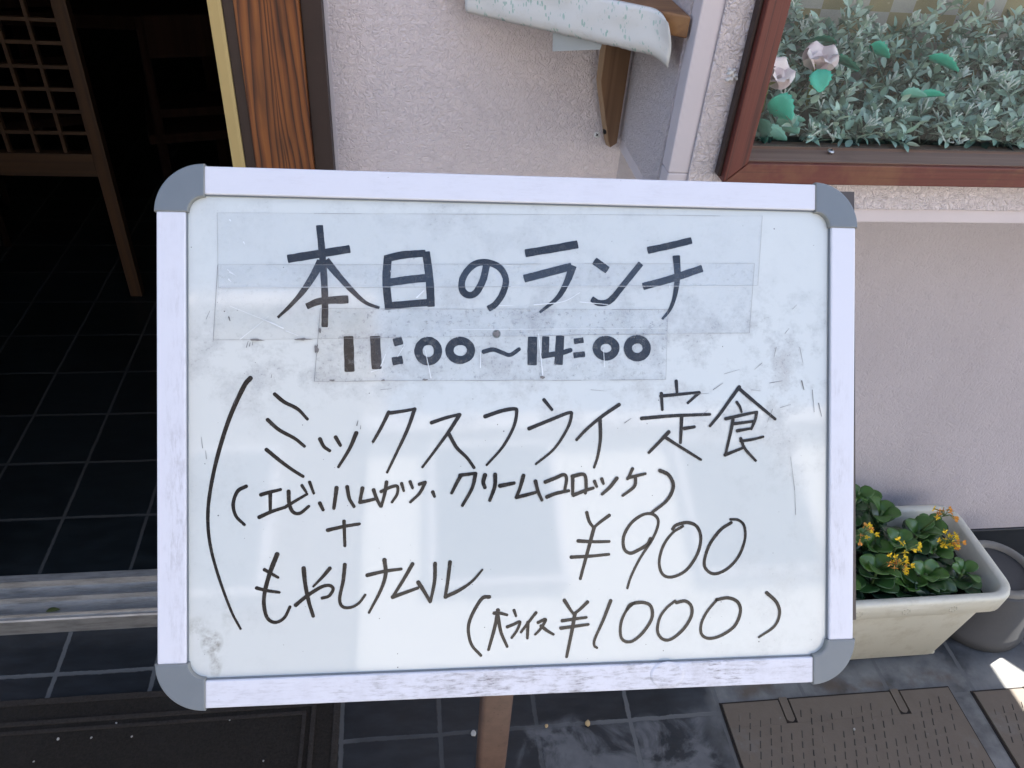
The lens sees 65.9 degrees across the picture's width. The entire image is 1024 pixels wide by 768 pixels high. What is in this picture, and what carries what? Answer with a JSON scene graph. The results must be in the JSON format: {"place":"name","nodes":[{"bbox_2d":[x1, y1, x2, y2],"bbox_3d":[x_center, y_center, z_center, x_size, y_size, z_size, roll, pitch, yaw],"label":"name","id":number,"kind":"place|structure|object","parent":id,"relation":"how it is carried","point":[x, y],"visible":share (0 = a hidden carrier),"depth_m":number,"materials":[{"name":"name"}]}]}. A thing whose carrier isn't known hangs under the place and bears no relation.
{"place":"outdoors","nodes":[
{"label":"outdoors","id":0,"kind":"place"},
{"bbox_2d":[0,0,83,246],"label":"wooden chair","id":1,"kind":"object","parent":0,"point":[35,99],"visible":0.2,"depth_m":2.87,"materials":[{"name":"brown wood"}]},
{"bbox_2d":[46,607,59,611],"bbox_3d":[-1.038,0.511,1.786,0.030,0.004,0.014,-1,39,-8],"label":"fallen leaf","id":2,"kind":"object","parent":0,"point":[52,609],"visible":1,"depth_m":1.79,"materials":[{"name":"green plant"}]},
{"bbox_2d":[0,25,219,575],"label":"interior floor","id":3,"kind":"structure","parent":0,"point":[78,408],"depth_m":2.53,"materials":[{"name":"black tile"}]},
{"bbox_2d":[0,0,144,295],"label":"lattice screen","id":4,"kind":"object","parent":3,"relation":"on","point":[95,161],"visible":1,"depth_m":2.38,"materials":[{"name":"brown wood"}]},
{"bbox_2d":[134,13,228,181],"bbox_3d":[-1.107,-0.968,2.918,0.440,0.852,0.453,-11,41,-19],"label":"wooden chair","id":5,"kind":"object","parent":3,"relation":"on","point":[184,117],"visible":0.46,"depth_m":2.66,"materials":[{"name":"brown wood"}]},
{"bbox_2d":[0,0,232,183],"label":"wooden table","id":6,"kind":"object","parent":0,"point":[107,14],"visible":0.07,"depth_m":3.06,"materials":[{"name":"brown wood"}]},
{"bbox_2d":[0,0,1023,635],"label":"shop building","id":7,"kind":"structure","parent":0,"point":[432,86],"depth_m":1.26,"materials":[{"name":"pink paint"}]},
{"bbox_2d":[553,0,689,146],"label":"corner shelf","id":8,"kind":"object","parent":7,"relation":"attached to","point":[612,70],"visible":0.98,"depth_m":1.20,"materials":[{"name":"brown wood"}]},
{"bbox_2d":[465,0,670,68],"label":"floral sheet","id":9,"kind":"object","parent":8,"relation":"on","point":[632,27],"visible":1,"depth_m":1.03,"materials":[{"name":"plastic"}]},
{"bbox_2d":[715,0,1023,187],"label":"bay window","id":10,"kind":"structure","parent":7,"relation":"attached to","point":[744,157],"depth_m":1.07,"materials":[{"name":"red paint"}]},
{"bbox_2d":[754,0,1023,151],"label":"silver foliage","id":11,"kind":"object","parent":7,"relation":"in","point":[995,103],"visible":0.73,"depth_m":1.18,"materials":[{"name":"green plant"}]},
{"bbox_2d":[757,57,805,143],"bbox_3d":[0.367,-0.388,1.080,0.073,0.108,0.058,24,42,22],"label":"artificial rose","id":12,"kind":"object","parent":11,"relation":"on","point":[783,77],"visible":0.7,"depth_m":1.08,"materials":[{"name":"pink fabric"}]},
{"bbox_2d":[801,35,859,105],"bbox_3d":[0.442,-0.448,1.140,0.090,0.095,0.131,-1,39,-8],"label":"artificial rose","id":13,"kind":"object","parent":11,"relation":"on","point":[821,61],"visible":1,"depth_m":1.09,"materials":[{"name":"pink fabric"}]},
{"bbox_2d":[869,40,958,108],"bbox_3d":[0.584,-0.438,1.149,0.137,0.096,0.081,5,38,-1],"label":"artificial leaf spray","id":14,"kind":"object","parent":11,"relation":"on","point":[880,48],"visible":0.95,"depth_m":1.15,"materials":[{"name":"green plastic"}]},
{"bbox_2d":[769,0,1023,96],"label":"checked panel","id":15,"kind":"object","parent":7,"relation":"attached to","point":[887,11],"depth_m":1.31,"materials":[{"name":"fabric"}]},
{"bbox_2d":[0,554,1023,767],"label":"pavement","id":16,"kind":"structure","parent":0,"point":[686,727],"depth_m":1.73,"materials":[{"name":"grey tile"}]},
{"bbox_2d":[0,690,340,767],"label":"door mat","id":17,"kind":"object","parent":16,"relation":"on","point":[163,729],"depth_m":1.63,"materials":[{"name":"black rubber"}]},
{"bbox_2d":[475,191,855,767],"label":"sign stand","id":18,"kind":"object","parent":16,"relation":"on","point":[493,727],"visible":0.18,"depth_m":0.95,"materials":[{"name":"brown paint"}]},
{"bbox_2d":[154,164,856,710],"bbox_3d":[0.008,0.044,0.685,0.604,0.448,0.022,0,1,-6],"label":"menu board","id":19,"kind":"object","parent":18,"relation":"attached to","point":[424,436],"visible":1,"depth_m":0.68,"materials":[{"name":"white plastic"}]},
{"bbox_2d":[719,686,995,767],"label":"drain cover","id":20,"kind":"object","parent":16,"relation":"on","point":[929,727],"visible":1,"depth_m":1.74,"materials":[{"name":"metal"}]},
{"bbox_2d":[850,504,1010,659],"bbox_3d":[0.759,0.491,1.865,0.650,0.278,0.279,-1,39,-8],"label":"planter box","id":21,"kind":"object","parent":16,"relation":"on","point":[904,626],"visible":0.35,"depth_m":1.79,"materials":[{"name":"beige plastic"}]},
{"bbox_2d":[856,574,865,599],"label":"kalanchoe","id":22,"kind":"object","parent":21,"relation":"on","point":[860,582],"visible":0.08,"depth_m":1.71,"materials":[{"name":"green plant"}]},
{"bbox_2d":[855,484,873,528],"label":"kalanchoe","id":23,"kind":"object","parent":21,"relation":"in","point":[865,492],"visible":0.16,"depth_m":1.78,"materials":[{"name":"green plant"}]},
{"bbox_2d":[856,522,878,573],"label":"kalanchoe","id":24,"kind":"object","parent":21,"relation":"in","point":[860,537],"visible":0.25,"depth_m":1.72,"materials":[{"name":"yellow plant"}]},
{"bbox_2d":[860,489,886,531],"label":"kalanchoe","id":25,"kind":"object","parent":21,"relation":"in","point":[877,493],"visible":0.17,"depth_m":1.88,"materials":[{"name":"green plant"}]},
{"bbox_2d":[856,527,892,566],"bbox_3d":[0.800,0.379,1.802,0.115,0.108,0.123,34,47,31],"label":"kalanchoe","id":26,"kind":"object","parent":21,"relation":"in","point":[870,544],"visible":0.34,"depth_m":1.77,"materials":[{"name":"green plant"}]},
{"bbox_2d":[860,495,901,535],"bbox_3d":[0.847,0.331,1.835,0.106,0.146,0.117,-23,46,-31],"label":"kalanchoe","id":27,"kind":"object","parent":21,"relation":"in","point":[883,512],"visible":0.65,"depth_m":1.81,"materials":[{"name":"green plant"}]},
{"bbox_2d":[856,537,921,598],"bbox_3d":[0.804,0.392,1.714,0.113,0.197,0.131,30,45,28],"label":"kalanchoe","id":28,"kind":"object","parent":21,"relation":"on","point":[878,572],"visible":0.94,"depth_m":1.71,"materials":[{"name":"green plant"}]},
{"bbox_2d":[875,528,918,571],"bbox_3d":[0.866,0.386,1.791,0.107,0.119,0.101,22,42,20],"label":"kalanchoe","id":29,"kind":"object","parent":21,"relation":"in","point":[892,534],"visible":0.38,"depth_m":1.77,"materials":[{"name":"green plant"}]},
{"bbox_2d":[893,568,928,597],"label":"kalanchoe","id":30,"kind":"object","parent":21,"relation":"in","point":[904,583],"visible":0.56,"depth_m":1.73,"materials":[{"name":"green plant"}]},
{"bbox_2d":[901,554,957,595],"bbox_3d":[0.921,0.430,1.764,0.131,0.093,0.117,-1,39,-8],"label":"kalanchoe","id":31,"kind":"object","parent":21,"relation":"on","point":[934,574],"visible":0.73,"depth_m":1.74,"materials":[{"name":"green plant"}]},
{"bbox_2d":[893,506,966,557],"bbox_3d":[0.938,0.343,1.788,0.145,0.200,0.120,24,42,22],"label":"kalanchoe","id":32,"kind":"object","parent":21,"relation":"on","point":[921,528],"visible":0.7,"depth_m":1.79,"materials":[{"name":"green plant"}]},
{"bbox_2d":[919,513,948,538],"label":"kalanchoe","id":33,"kind":"object","parent":21,"relation":"in","point":[941,524],"visible":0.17,"depth_m":1.83,"materials":[{"name":"green plant"}]},
{"bbox_2d":[922,538,954,577],"bbox_3d":[0.970,0.396,1.816,0.092,0.087,0.110,16,40,14],"label":"kalanchoe","id":34,"kind":"object","parent":21,"relation":"in","point":[946,555],"visible":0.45,"depth_m":1.79,"materials":[{"name":"green plant"}]},
{"bbox_2d":[944,557,981,593],"bbox_3d":[1.013,0.440,1.777,0.091,0.074,0.085,31,45,29],"label":"kalanchoe","id":35,"kind":"object","parent":21,"relation":"on","point":[959,569],"visible":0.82,"depth_m":1.77,"materials":[{"name":"green plant"}]},
{"bbox_2d":[950,540,1023,652],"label":"flower pot","id":36,"kind":"object","parent":16,"relation":"on","point":[1000,629],"visible":0.35,"depth_m":1.91,"materials":[{"name":"plastic"}]},
{"bbox_2d":[970,686,1023,767],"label":"drain cover","id":37,"kind":"object","parent":16,"relation":"on","point":[1002,710],"visible":1,"depth_m":1.79,"materials":[{"name":"metal"}]}
]}

